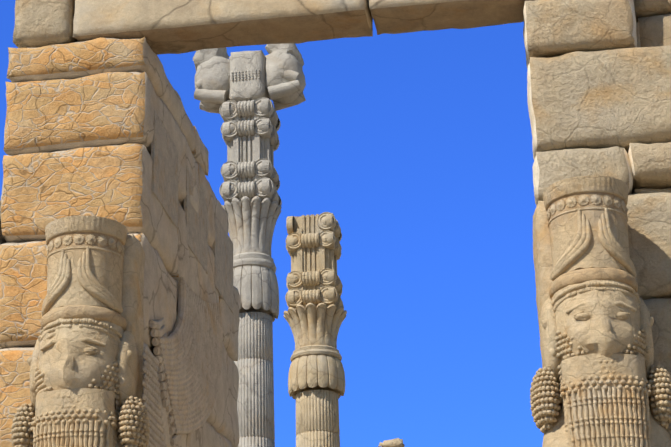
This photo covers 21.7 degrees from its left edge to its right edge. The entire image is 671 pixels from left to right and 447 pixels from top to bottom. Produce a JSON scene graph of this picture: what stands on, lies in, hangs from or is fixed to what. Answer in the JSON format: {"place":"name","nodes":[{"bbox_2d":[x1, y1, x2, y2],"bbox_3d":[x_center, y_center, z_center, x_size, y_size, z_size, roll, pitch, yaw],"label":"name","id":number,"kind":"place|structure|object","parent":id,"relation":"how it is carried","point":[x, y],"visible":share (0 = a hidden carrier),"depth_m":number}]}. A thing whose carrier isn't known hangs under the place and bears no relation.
{"place":"outdoors","nodes":[
{"label":"outdoors","id":0,"kind":"place"},
{"bbox_2d":[193,44,305,446],"bbox_3d":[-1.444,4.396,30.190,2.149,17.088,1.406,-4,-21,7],"label":"tall column","id":1,"kind":"structure","parent":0,"point":[238,92],"depth_m":31.74},
{"bbox_2d":[0,0,543,446],"label":"sky","id":2,"kind":"structure","parent":0,"point":[419,147]},
{"bbox_2d":[283,212,346,446],"bbox_3d":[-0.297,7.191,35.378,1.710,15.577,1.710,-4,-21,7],"label":"column","id":3,"kind":"structure","parent":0,"point":[314,316],"depth_m":36.89},
{"bbox_2d":[378,438,404,446],"bbox_3d":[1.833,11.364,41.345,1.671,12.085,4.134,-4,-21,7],"label":"column top","id":4,"kind":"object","parent":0,"point":[396,442],"depth_m":41.70},
{"bbox_2d":[523,0,670,437],"bbox_3d":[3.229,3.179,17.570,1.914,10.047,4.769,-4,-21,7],"label":"pier","id":5,"kind":"structure","parent":0,"point":[599,87],"depth_m":16.78},
{"bbox_2d":[13,0,670,47],"bbox_3d":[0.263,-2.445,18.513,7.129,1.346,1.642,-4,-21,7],"label":"top blocks","id":6,"kind":"structure","parent":5,"relation":"on","point":[40,23],"depth_m":18.04},
{"bbox_3d":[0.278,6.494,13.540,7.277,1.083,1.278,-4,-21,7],"label":"plinths","id":7,"kind":"object","parent":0,"visible":0},
{"bbox_2d":[11,216,149,446],"bbox_3d":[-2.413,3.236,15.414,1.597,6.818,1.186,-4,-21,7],"label":"statue","id":8,"kind":"object","parent":7,"relation":"on","point":[85,362],"visible":1,"depth_m":15.94},
{"bbox_2d":[530,175,670,446],"bbox_3d":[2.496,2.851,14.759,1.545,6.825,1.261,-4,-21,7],"label":"statue","id":9,"kind":"object","parent":7,"relation":"on","point":[599,379],"visible":1,"depth_m":15.25},
{"label":"ground","id":10,"kind":"structure","parent":0,"visible":0},
{"bbox_2d":[0,37,239,446],"bbox_3d":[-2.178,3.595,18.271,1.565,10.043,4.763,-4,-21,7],"label":"pier","id":11,"kind":"structure","parent":10,"relation":"on","point":[79,131],"depth_m":17.57},
{"bbox_2d":[0,219,5,348],"bbox_3d":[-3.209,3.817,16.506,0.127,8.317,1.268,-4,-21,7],"label":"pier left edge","id":12,"kind":"object","parent":11,"relation":"attached to","point":[2,240],"depth_m":17.43},
{"bbox_2d":[142,110,232,446],"bbox_3d":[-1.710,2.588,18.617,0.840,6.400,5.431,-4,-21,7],"label":"carved relief","id":13,"kind":"object","parent":11,"relation":"attached to","point":[185,363],"visible":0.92,"depth_m":18.30},
{"bbox_2d":[73,0,528,54],"bbox_3d":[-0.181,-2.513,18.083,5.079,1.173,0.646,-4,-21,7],"label":"lintel","id":14,"kind":"structure","parent":11,"relation":"on","point":[172,26],"depth_m":17.82}
]}

